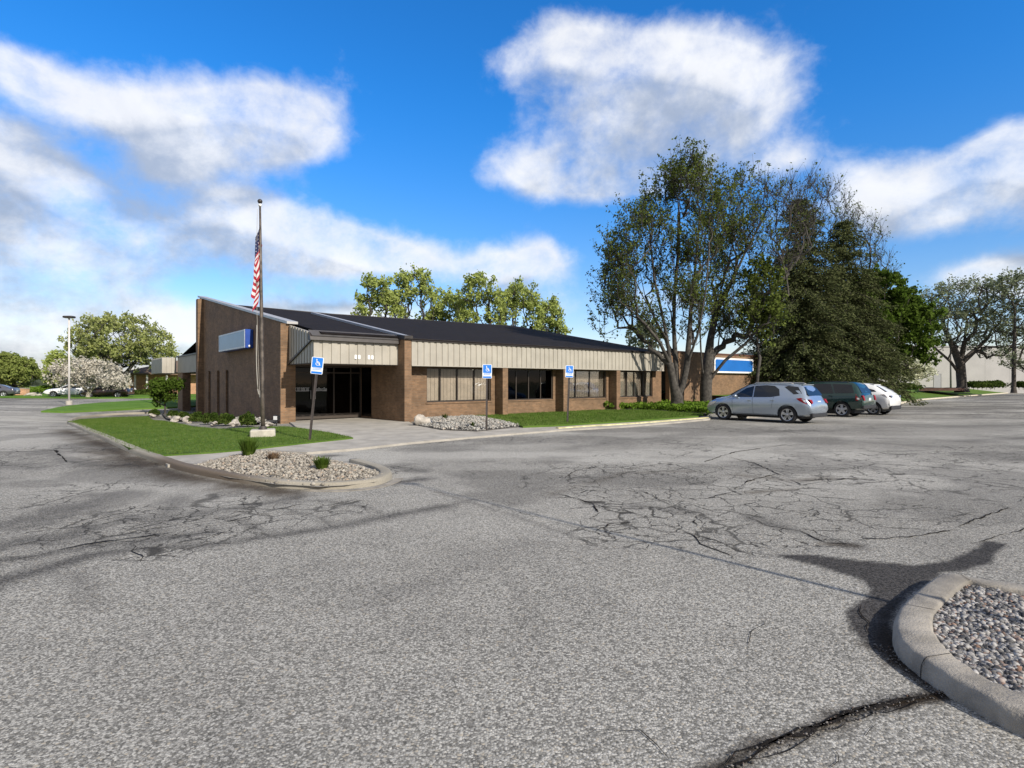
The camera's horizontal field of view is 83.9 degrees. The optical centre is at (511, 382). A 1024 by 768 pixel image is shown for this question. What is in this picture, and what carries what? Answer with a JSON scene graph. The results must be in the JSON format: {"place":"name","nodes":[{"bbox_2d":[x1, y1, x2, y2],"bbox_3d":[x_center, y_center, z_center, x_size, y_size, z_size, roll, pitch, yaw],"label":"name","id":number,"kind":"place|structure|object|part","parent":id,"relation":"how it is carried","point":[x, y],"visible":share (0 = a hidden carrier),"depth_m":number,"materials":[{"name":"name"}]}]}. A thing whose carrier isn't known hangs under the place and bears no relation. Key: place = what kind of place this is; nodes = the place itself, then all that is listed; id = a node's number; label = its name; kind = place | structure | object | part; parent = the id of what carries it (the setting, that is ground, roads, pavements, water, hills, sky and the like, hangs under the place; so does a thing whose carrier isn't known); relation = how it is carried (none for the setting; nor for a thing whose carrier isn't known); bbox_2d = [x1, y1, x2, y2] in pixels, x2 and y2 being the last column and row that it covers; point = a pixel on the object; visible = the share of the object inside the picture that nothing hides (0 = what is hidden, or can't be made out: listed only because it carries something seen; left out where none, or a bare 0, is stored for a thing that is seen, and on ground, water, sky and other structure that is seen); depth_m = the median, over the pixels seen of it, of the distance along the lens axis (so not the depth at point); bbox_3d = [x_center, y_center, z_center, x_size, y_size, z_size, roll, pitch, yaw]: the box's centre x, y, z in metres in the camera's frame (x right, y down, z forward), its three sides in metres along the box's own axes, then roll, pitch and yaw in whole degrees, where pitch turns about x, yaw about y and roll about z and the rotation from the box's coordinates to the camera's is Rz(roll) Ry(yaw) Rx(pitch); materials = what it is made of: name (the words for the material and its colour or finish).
{"place":"outdoors","nodes":[
{"label":"outdoors","id":0,"kind":"place"},
{"bbox_2d":[0,393,195,398],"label":"verge","id":1,"kind":"structure","parent":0,"point":[43,395],"depth_m":60.38,"materials":[{"name":"green plant"}]},
{"bbox_2d":[15,388,29,394],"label":"brick sign wall","id":2,"kind":"structure","parent":1,"relation":"on","point":[23,391],"depth_m":70.11,"materials":[{"name":"brick"}]},
{"bbox_2d":[23,392,36,395],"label":"rock","id":3,"kind":"object","parent":1,"relation":"on","point":[31,394],"visible":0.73,"depth_m":67.71,"materials":[{"name":"stone"}]},
{"bbox_2d":[25,385,56,392],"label":"hedge","id":4,"kind":"object","parent":1,"relation":"on","point":[39,389],"visible":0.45,"depth_m":78.10,"materials":[{"name":"green plant"}]},
{"bbox_2d":[39,346,74,388],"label":"tree","id":5,"kind":"object","parent":1,"relation":"on","point":[52,355],"visible":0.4,"depth_m":77.42,"materials":[{"name":"green plant"}]},
{"bbox_2d":[41,355,133,396],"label":"flowering tree","id":6,"kind":"object","parent":1,"relation":"on","point":[86,369],"visible":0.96,"depth_m":59.89,"materials":[{"name":"white plant"}]},
{"bbox_2d":[56,310,182,384],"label":"budding tree","id":7,"kind":"object","parent":1,"relation":"on","point":[98,347],"visible":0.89,"depth_m":69.89,"materials":[{"name":"green plant"}]},
{"bbox_2d":[134,389,149,394],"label":"shrub","id":8,"kind":"object","parent":1,"relation":"on","point":[142,392],"visible":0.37,"depth_m":72.37,"materials":[{"name":"green plant"}]},
{"bbox_2d":[115,360,195,393],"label":"brick building","id":9,"kind":"structure","parent":1,"relation":"on","point":[143,377],"depth_m":76.10,"materials":[{"name":"brown brick"}]},
{"bbox_2d":[41,397,195,412],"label":"verge","id":10,"kind":"structure","parent":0,"point":[120,405],"depth_m":41.58,"materials":[{"name":"green plant"}]},
{"bbox_2d":[162,413,273,422],"bbox_3d":[-16.755,1.937,30.966,1.700,0.616,21.001,0,0,-40],"label":"side bed","id":11,"kind":"object","parent":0,"point":[256,421],"visible":0.09,"depth_m":24.47,"materials":[{"name":"grey soil"}]},
{"bbox_2d":[144,376,186,413],"bbox_3d":[-23.246,1.022,38.152,2.132,2.844,2.268,0,0,0],"label":"young tree","id":12,"kind":"object","parent":11,"relation":"on","point":[160,391],"visible":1,"depth_m":37.80,"materials":[{"name":"green plant"}]},
{"bbox_2d":[166,410,178,415],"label":"shrub","id":13,"kind":"object","parent":11,"relation":"on","point":[173,413],"visible":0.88,"depth_m":36.45,"materials":[{"name":"green plant"}]},
{"bbox_2d":[176,411,188,417],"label":"shrub","id":14,"kind":"object","parent":11,"relation":"on","point":[181,414],"visible":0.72,"depth_m":34.84,"materials":[{"name":"green plant"}]},
{"bbox_2d":[167,416,266,421],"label":"bed stones","id":15,"kind":"object","parent":11,"relation":"on","point":[258,418],"visible":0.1,"depth_m":25.33,"materials":[{"name":"beige stone"}]},
{"bbox_2d":[87,416,352,455],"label":"lawn","id":16,"kind":"structure","parent":0,"point":[218,450],"depth_m":15.89,"materials":[{"name":"green plant"}]},
{"bbox_2d":[250,199,275,436],"bbox_3d":[-7.400,-1.841,16.929,0.684,7.198,0.682,0,0,-22],"label":"flagpole","id":17,"kind":"object","parent":16,"relation":"on","point":[263,430],"visible":0.98,"depth_m":16.88,"materials":[{"name":"metal"}]},
{"bbox_2d":[251,231,259,311],"bbox_3d":[-7.575,-3.362,16.886,0.326,2.596,0.164,0,0,-43],"label":"flag","id":18,"kind":"object","parent":17,"relation":"attached to","point":[255,292],"visible":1,"depth_m":16.85,"materials":[{"name":"red fabric"}]},
{"bbox_2d":[308,357,323,439],"bbox_3d":[-5.516,0.554,15.834,0.320,2.504,0.054,6,-1,-10],"label":"parking sign","id":19,"kind":"object","parent":16,"relation":"on","point":[317,366],"visible":0.99,"depth_m":15.83,"materials":[{"name":"blue metal"}]},
{"bbox_2d":[185,449,382,486],"bbox_3d":[-4.570,1.635,11.133,5.899,0.001,2.658,0,0,43],"label":"stone bed","id":20,"kind":"object","parent":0,"point":[195,462],"visible":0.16,"depth_m":10.65,"materials":[{"name":"grey stone"}]},
{"bbox_2d":[235,437,260,456],"bbox_3d":[-5.672,1.409,12.250,0.509,0.463,0.518,0,0,0],"label":"grass tuft","id":21,"kind":"object","parent":20,"relation":"on","point":[248,447],"visible":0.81,"depth_m":12.15,"materials":[{"name":"green plant"}]},
{"bbox_2d":[265,451,280,459],"bbox_3d":[-4.885,1.529,11.653,0.386,0.222,0.396,0,0,0],"label":"dry tuft","id":22,"kind":"object","parent":20,"relation":"on","point":[273,455],"visible":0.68,"depth_m":11.60,"materials":[{"name":"brown plant"}]},
{"bbox_2d":[311,456,332,470],"bbox_3d":[-3.439,1.492,10.311,0.378,0.297,0.379,0,0,0],"label":"grass tuft","id":23,"kind":"object","parent":20,"relation":"on","point":[321,463],"visible":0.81,"depth_m":10.24,"materials":[{"name":"green plant"}]},
{"bbox_2d":[350,271,406,317],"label":"tree","id":24,"kind":"object","parent":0,"point":[381,296],"visible":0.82,"depth_m":59.31,"materials":[{"name":"green plant"}]},
{"bbox_2d":[387,262,443,319],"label":"tree","id":25,"kind":"object","parent":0,"point":[409,278],"visible":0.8,"depth_m":61.45,"materials":[{"name":"green plant"}]},
{"bbox_2d":[166,416,711,467],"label":"walkway","id":26,"kind":"structure","parent":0,"point":[367,433],"depth_m":18.18,"materials":[{"name":"concrete"}]},
{"bbox_2d":[431,285,470,322],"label":"tree","id":27,"kind":"object","parent":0,"point":[448,299],"visible":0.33,"depth_m":63.41,"materials":[{"name":"green plant"}]},
{"bbox_2d":[451,269,509,324],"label":"tree","id":28,"kind":"object","parent":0,"point":[498,301],"visible":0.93,"depth_m":59.37,"materials":[{"name":"green plant"}]},
{"bbox_2d":[0,392,1023,767],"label":"parking lot","id":29,"kind":"structure","parent":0,"point":[388,626],"depth_m":4.56,"materials":[{"name":"grey asphalt"}]},
{"bbox_2d":[0,365,9,379],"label":"olive tree","id":30,"kind":"object","parent":29,"relation":"on","point":[2,372],"visible":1,"depth_m":80.42,"materials":[{"name":"green plant"}]},
{"bbox_2d":[0,384,19,395],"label":"parked car","id":31,"kind":"object","parent":29,"relation":"on","point":[5,390],"visible":0.94,"depth_m":65.91,"materials":[{"name":"grey paint"}]},
{"bbox_2d":[0,351,42,387],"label":"olive tree","id":32,"kind":"object","parent":29,"relation":"on","point":[24,370],"visible":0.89,"depth_m":83.15,"materials":[{"name":"green plant"}]},
{"bbox_2d":[43,384,91,395],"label":"parked car","id":33,"kind":"object","parent":29,"relation":"on","point":[60,391],"visible":0.55,"depth_m":65.08,"materials":[{"name":"white paint"}]},
{"bbox_2d":[62,316,75,404],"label":"lamp post","id":34,"kind":"object","parent":29,"relation":"on","point":[68,402],"visible":0.88,"depth_m":43.44,"materials":[{"name":"white metal"}]},
{"bbox_2d":[80,384,134,396],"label":"parked car","id":35,"kind":"object","parent":29,"relation":"on","point":[99,392],"visible":0.85,"depth_m":61.30,"materials":[{"name":"black paint"}]},
{"bbox_2d":[148,408,160,414],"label":"shrub","id":36,"kind":"object","parent":29,"relation":"on","point":[154,411],"visible":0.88,"depth_m":37.30,"materials":[{"name":"green plant"}]},
{"bbox_2d":[170,416,180,421],"bbox_3d":[-16.582,1.833,28.115,0.426,0.334,0.507,0,0,-14],"label":"rock","id":37,"kind":"object","parent":29,"relation":"on","point":[176,418],"visible":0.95,"depth_m":27.98,"materials":[{"name":"stone"}]},
{"bbox_2d":[182,416,191,422],"bbox_3d":[-14.543,1.699,25.567,0.394,0.376,0.309,0,0,6],"label":"rock","id":38,"kind":"object","parent":29,"relation":"on","point":[184,419],"visible":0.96,"depth_m":25.46,"materials":[{"name":"stone"}]},
{"bbox_2d":[187,411,202,421],"bbox_3d":[-14.375,1.561,25.799,0.856,0.534,0.794,0,0,0],"label":"shrub","id":39,"kind":"object","parent":29,"relation":"on","point":[196,416],"visible":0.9,"depth_m":25.59,"materials":[{"name":"green plant"}]},
{"bbox_2d":[201,412,218,423],"bbox_3d":[-12.630,1.504,23.878,0.713,0.526,0.751,0,0,-34],"label":"shrub","id":40,"kind":"object","parent":29,"relation":"on","point":[207,417],"visible":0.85,"depth_m":23.67,"materials":[{"name":"green plant"}]},
{"bbox_2d":[214,413,234,424],"bbox_3d":[-11.435,1.461,22.692,0.828,0.522,0.759,0,0,0],"label":"shrub","id":41,"kind":"object","parent":29,"relation":"on","point":[225,418],"visible":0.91,"depth_m":22.48,"materials":[{"name":"green plant"}]},
{"bbox_2d":[67,412,391,488],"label":"kerb","id":42,"kind":"structure","parent":29,"relation":"on","point":[383,478],"depth_m":10.17,"materials":[{"name":"grey concrete"}]},
{"bbox_2d":[228,419,239,426],"bbox_3d":[-10.322,1.534,21.262,0.356,0.315,0.505,0,0,4],"label":"rock","id":43,"kind":"object","parent":29,"relation":"on","point":[234,423],"visible":1,"depth_m":21.14,"materials":[{"name":"stone"}]},
{"bbox_2d":[238,411,257,425],"bbox_3d":[-10.219,1.390,21.943,0.690,0.586,0.694,0,0,35],"label":"shrub","id":44,"kind":"object","parent":29,"relation":"on","point":[247,418],"visible":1,"depth_m":21.79,"materials":[{"name":"green plant"}]},
{"bbox_2d":[260,422,273,426],"bbox_3d":[-9.103,1.572,21.211,0.522,0.202,0.398,0,0,41],"label":"rock","id":45,"kind":"object","parent":29,"relation":"on","point":[268,424],"visible":0.75,"depth_m":21.08,"materials":[{"name":"stone"}]},
{"bbox_2d":[273,415,279,425],"bbox_3d":[-9.268,1.520,22.426,0.220,0.410,0.168,0,0,17],"label":"floodlight","id":46,"kind":"object","parent":29,"relation":"on","point":[276,417],"visible":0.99,"depth_m":22.37,"materials":[{"name":"white plastic"}]},
{"bbox_2d":[301,478,402,491],"bbox_3d":[-2.451,1.698,9.265,1.791,0.020,0.659,0,0,-40],"label":"gutter edge","id":47,"kind":"object","parent":29,"relation":"on","point":[395,480],"visible":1,"depth_m":8.95,"materials":[{"name":"concrete"}]},
{"bbox_2d":[413,415,519,431],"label":"white stones","id":48,"kind":"object","parent":29,"relation":"on","point":[462,422],"visible":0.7,"depth_m":21.24,"materials":[{"name":"white stone"}]},
{"bbox_2d":[414,414,431,425],"bbox_3d":[-3.346,1.498,21.629,0.682,0.570,0.548,0,0,8],"label":"rock","id":49,"kind":"object","parent":48,"relation":"on","point":[419,419],"visible":0.73,"depth_m":21.42,"materials":[{"name":"stone"}]},
{"bbox_2d":[482,364,491,430],"bbox_3d":[-0.852,0.603,19.235,0.320,2.395,0.054,1,0,-10],"label":"parking sign","id":50,"kind":"object","parent":48,"relation":"on","point":[486,371],"visible":1,"depth_m":19.23,"materials":[{"name":"blue metal"}]},
{"bbox_2d":[0,445,1023,767],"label":"pavement cracks","id":51,"kind":"object","parent":29,"relation":"on","point":[830,721],"visible":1,"depth_m":2.99,"materials":[{"name":"black asphalt"}]},
{"bbox_2d":[556,417,708,429],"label":"painted kerb","id":52,"kind":"structure","parent":29,"relation":"on","point":[629,423],"depth_m":22.03,"materials":[{"name":"yellow paint"}]},
{"bbox_2d":[707,382,827,422],"bbox_3d":[11.094,0.850,25.131,2.143,1.701,4.780,0,0,-40],"label":"parked car","id":53,"kind":"object","parent":29,"relation":"on","point":[788,402],"visible":1,"depth_m":23.97,"materials":[{"name":"silver metal"}]},
{"bbox_3d":[10.184,0.410,25.069,0.279,0.490,0.950,0,0,-40],"label":"side window","id":54,"kind":"part","parent":53,"relation":"part of","materials":[{"name":"black glass"}]},
{"bbox_3d":[10.870,0.385,24.247,0.286,0.510,1.150,0,0,-40],"label":"side window","id":55,"kind":"part","parent":53,"relation":"part of","materials":[{"name":"black glass"}]},
{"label":"side window","id":56,"kind":"part","parent":53,"relation":"part of","materials":[{"name":"black glass"}]},
{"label":"rear window","id":57,"kind":"part","parent":53,"relation":"part of","materials":[{"name":"blue glass"}]},
{"bbox_2d":[726,691,944,767],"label":"crack debris","id":58,"kind":"object","parent":29,"relation":"on","point":[783,741],"visible":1,"depth_m":2.80,"materials":[{"name":"black gravel"}]},
{"bbox_2d":[807,381,875,416],"bbox_3d":[15.894,0.823,29.306,2.135,1.754,4.540,0,0,-40],"label":"parked car","id":59,"kind":"object","parent":29,"relation":"on","point":[846,398],"visible":0.44,"depth_m":27.79,"materials":[{"name":"green paint"}]},
{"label":"side window","id":60,"kind":"part","parent":59,"relation":"part of","materials":[{"name":"black glass"}]},
{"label":"side window","id":61,"kind":"part","parent":59,"relation":"part of","materials":[{"name":"black glass"}]},
{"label":"rear window","id":62,"kind":"part","parent":59,"relation":"part of","materials":[{"name":"blue glass"}]},
{"bbox_2d":[738,345,1023,392],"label":"grey building","id":63,"kind":"structure","parent":29,"relation":"on","point":[981,369],"depth_m":85.36,"materials":[{"name":"grey concrete"}]},
{"bbox_2d":[934,374,940,387],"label":"door","id":64,"kind":"structure","parent":63,"relation":"in","point":[937,378],"depth_m":84.68,"materials":[{"name":"white metal"}]},
{"bbox_2d":[864,383,900,414],"bbox_3d":[18.465,0.861,30.918,2.100,1.677,4.180,0,0,-40],"label":"parked car","id":65,"kind":"object","parent":29,"relation":"on","point":[887,400],"visible":0.36,"depth_m":29.28,"materials":[{"name":"white paint"}]},
{"bbox_2d":[873,643,943,695],"bbox_3d":[2.351,1.693,3.377,0.166,0.017,0.607,0,0,0],"label":"kerb debris","id":66,"kind":"object","parent":29,"relation":"on","point":[888,659],"visible":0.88,"depth_m":3.45,"materials":[{"name":"grey gravel"}]},
{"bbox_2d":[901,393,1005,403],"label":"bank kerb","id":67,"kind":"structure","parent":29,"relation":"on","point":[902,402],"depth_m":62.35,"materials":[{"name":"beige concrete"}]},
{"bbox_2d":[892,573,1023,736],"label":"island kerb","id":68,"kind":"structure","parent":29,"relation":"on","point":[915,641],"depth_m":3.31,"materials":[{"name":"concrete"}]},
{"bbox_2d":[898,574,967,677],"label":"kerb joints","id":69,"kind":"object","parent":68,"relation":"on","point":[932,655],"visible":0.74,"depth_m":3.29,"materials":[{"name":"grey concrete"}]},
{"bbox_2d":[0,0,1023,374],"label":"sky","id":70,"kind":"structure","parent":0,"point":[141,141],"materials":[{"name":"blue"}]},
{"bbox_2d":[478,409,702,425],"bbox_3d":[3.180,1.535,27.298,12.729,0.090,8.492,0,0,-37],"label":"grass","id":71,"kind":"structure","parent":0,"point":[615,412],"depth_m":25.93,"materials":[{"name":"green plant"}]},
{"bbox_2d":[490,410,703,427],"bbox_3d":[3.178,1.633,27.291,12.610,0.125,8.427,0,0,-36],"label":"lawn strip","id":72,"kind":"object","parent":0,"point":[591,423],"visible":0.36,"depth_m":23.77,"materials":[{"name":"green plant"}]},
{"bbox_2d":[565,365,573,421],"bbox_3d":[2.196,0.562,22.174,0.320,2.418,0.054,2,0,-10],"label":"parking sign","id":73,"kind":"object","parent":72,"relation":"on","point":[569,371],"visible":0.98,"depth_m":22.16,"materials":[{"name":"blue metal"}]},
{"bbox_2d":[606,408,710,413],"bbox_3d":[9.742,1.560,34.503,9.039,0.001,9.775,0,0,43],"label":"planting bed","id":74,"kind":"object","parent":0,"point":[658,409],"visible":0.09,"depth_m":32.41,"materials":[{"name":"brown soil"}]},
{"bbox_2d":[604,398,712,415],"bbox_3d":[8.486,1.406,34.715,7.723,0.818,11.876,0,0,22],"label":"ground cover","id":75,"kind":"object","parent":74,"relation":"on","point":[689,406],"visible":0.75,"depth_m":32.06,"materials":[{"name":"green plant"}]},
{"bbox_2d":[586,136,750,403],"bbox_3d":[8.789,-6.077,33.025,9.103,15.913,6.876,0,0,0],"label":"maple tree","id":76,"kind":"object","parent":74,"relation":"on","point":[677,179],"visible":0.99,"depth_m":32.65,"materials":[{"name":"green plant"}]},
{"bbox_2d":[681,153,843,401],"bbox_3d":[15.245,-5.901,34.897,10.017,15.563,6.878,0,0,0],"label":"maple tree","id":77,"kind":"object","parent":74,"relation":"on","point":[708,374],"visible":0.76,"depth_m":34.59,"materials":[{"name":"green plant"}]},
{"bbox_2d":[661,388,1003,401],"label":"grass bank","id":78,"kind":"structure","parent":0,"point":[926,394],"depth_m":66.01,"materials":[{"name":"green plant"}]},
{"bbox_2d":[491,275,547,330],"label":"tree","id":79,"kind":"object","parent":78,"relation":"on","point":[527,301],"visible":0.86,"depth_m":61.31,"materials":[{"name":"green plant"}]},
{"bbox_2d":[534,293,572,334],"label":"tree","id":80,"kind":"object","parent":78,"relation":"on","point":[553,321],"visible":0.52,"depth_m":63.14,"materials":[{"name":"green plant"}]},
{"bbox_2d":[625,317,662,350],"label":"pale tree","id":81,"kind":"object","parent":78,"relation":"on","point":[632,340],"visible":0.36,"depth_m":65.24,"materials":[{"name":"green plant"}]},
{"bbox_2d":[729,252,799,382],"bbox_3d":[14.945,-2.928,33.816,3.876,9.656,3.355,0,0,0],"label":"young maple","id":82,"kind":"object","parent":78,"relation":"on","point":[763,266],"visible":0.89,"depth_m":33.50,"materials":[{"name":"green plant"}]},
{"bbox_2d":[734,197,887,384],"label":"spruce tree","id":83,"kind":"object","parent":78,"relation":"on","point":[797,353],"visible":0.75,"depth_m":41.07,"materials":[{"name":"green plant"}]},
{"bbox_2d":[790,172,906,302],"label":"bare tree","id":84,"kind":"object","parent":78,"relation":"on","point":[874,248],"visible":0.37,"depth_m":49.89,"materials":[{"name":"grey plant"}]},
{"bbox_2d":[811,219,931,405],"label":"spruce tree","id":85,"kind":"object","parent":78,"relation":"on","point":[869,341],"visible":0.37,"depth_m":43.28,"materials":[{"name":"green plant"}]},
{"bbox_2d":[848,263,948,388],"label":"leafy tree","id":86,"kind":"object","parent":78,"relation":"on","point":[912,314],"visible":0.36,"depth_m":47.30,"materials":[{"name":"green plant"}]},
{"bbox_2d":[877,359,938,386],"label":"flowering shrub","id":87,"kind":"object","parent":78,"relation":"on","point":[921,375],"visible":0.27,"depth_m":51.32,"materials":[{"name":"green plant"}]},
{"bbox_2d":[899,382,925,390],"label":"hedge","id":88,"kind":"object","parent":78,"relation":"on","point":[915,386],"visible":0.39,"depth_m":61.71,"materials":[{"name":"green plant"}]},
{"bbox_2d":[919,387,964,390],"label":"mulch bed","id":89,"kind":"object","parent":78,"relation":"on","point":[941,389],"visible":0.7,"depth_m":64.28,"materials":[{"name":"brown soil"}]},
{"bbox_2d":[911,269,1023,391],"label":"spreading tree","id":90,"kind":"object","parent":89,"relation":"on","point":[960,358],"visible":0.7,"depth_m":65.14,"materials":[{"name":"green plant"}]},
{"bbox_2d":[967,380,1010,389],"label":"hedge","id":91,"kind":"object","parent":78,"relation":"on","point":[992,384],"visible":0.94,"depth_m":70.24,"materials":[{"name":"green plant"}]},
{"bbox_2d":[975,266,1023,392],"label":"thin tree","id":92,"kind":"object","parent":78,"relation":"on","point":[1015,279],"visible":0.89,"depth_m":62.06,"materials":[{"name":"green plant"}]},
{"bbox_2d":[1005,381,1023,389],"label":"hedge","id":93,"kind":"object","parent":78,"relation":"on","point":[1019,384],"visible":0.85,"depth_m":69.94,"materials":[{"name":"green plant"}]},
{"bbox_2d":[933,584,1023,692],"bbox_3d":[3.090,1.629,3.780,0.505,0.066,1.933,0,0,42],"label":"gravel","id":94,"kind":"structure","parent":0,"point":[979,630],"depth_m":3.68,"materials":[{"name":"grey gravel"}]},
{"bbox_3d":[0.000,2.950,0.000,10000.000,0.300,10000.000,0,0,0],"label":"ground","id":95,"kind":"structure","parent":0,"visible":0},
{"bbox_2d":[17,373,130,385],"bbox_3d":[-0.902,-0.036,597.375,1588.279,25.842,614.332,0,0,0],"label":"distant wood","id":96,"kind":"object","parent":95,"relation":"on","point":[38,382],"visible":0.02,"depth_m":480.17,"materials":[{"name":"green plant"}]},
{"bbox_2d":[151,296,776,423],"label":"office building","id":97,"kind":"structure","parent":95,"relation":"on","point":[395,369],"depth_m":27.80,"materials":[{"name":"brown brick"}]},
{"bbox_2d":[210,371,210,412],"bbox_3d":[-18.429,0.615,34.972,0.060,2.570,0.600,0,0,-40],"label":"slit window","id":98,"kind":"structure","parent":97,"relation":"in","point":[210,371],"depth_m":35.15,"materials":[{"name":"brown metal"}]},
{"bbox_2d":[219,371,219,413],"bbox_3d":[-17.020,0.615,33.283,0.060,2.570,0.600,0,0,-40],"label":"slit window","id":99,"kind":"structure","parent":97,"relation":"in","point":[219,371],"depth_m":33.47,"materials":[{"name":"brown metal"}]},
{"bbox_2d":[219,329,252,351],"bbox_3d":[-14.413,-2.110,29.637,0.395,0.920,5.240,0,0,-40],"label":"wall sign","id":100,"kind":"object","parent":97,"relation":"attached to","point":[237,340],"visible":1,"depth_m":28.71,"materials":[{"name":"white paint"}]},
{"bbox_2d":[427,368,489,401],"bbox_3d":[-2.452,0.127,26.253,3.564,1.539,0.120,0,0,-40],"label":"window","id":101,"kind":"structure","parent":97,"relation":"in","point":[449,378],"depth_m":26.16,"materials":[{"name":"beige glass"}]},
{"bbox_2d":[508,369,551,399],"bbox_3d":[0.824,0.127,28.953,3.314,1.539,0.070,0,0,-40],"label":"window","id":102,"kind":"structure","parent":97,"relation":"in","point":[523,384],"depth_m":29.00,"materials":[{"name":"black glass"}]},
{"bbox_2d":[569,370,605,398],"bbox_3d":[4.011,0.127,31.610,3.494,1.539,0.070,0,0,-40],"label":"window","id":103,"kind":"structure","parent":97,"relation":"in","point":[583,384],"depth_m":31.78,"materials":[{"name":"beige glass"}]},
{"bbox_2d":[620,371,651,396],"bbox_3d":[7.306,0.127,34.357,3.594,1.539,0.070,0,0,-40],"label":"window","id":104,"kind":"structure","parent":97,"relation":"in","point":[632,383],"depth_m":34.51,"materials":[{"name":"beige glass"}]},
{"bbox_2d":[713,357,752,373],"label":"wall sign","id":105,"kind":"object","parent":97,"relation":"attached to","point":[733,365],"visible":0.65,"depth_m":40.09,"materials":[{"name":"blue paint"}]}
]}

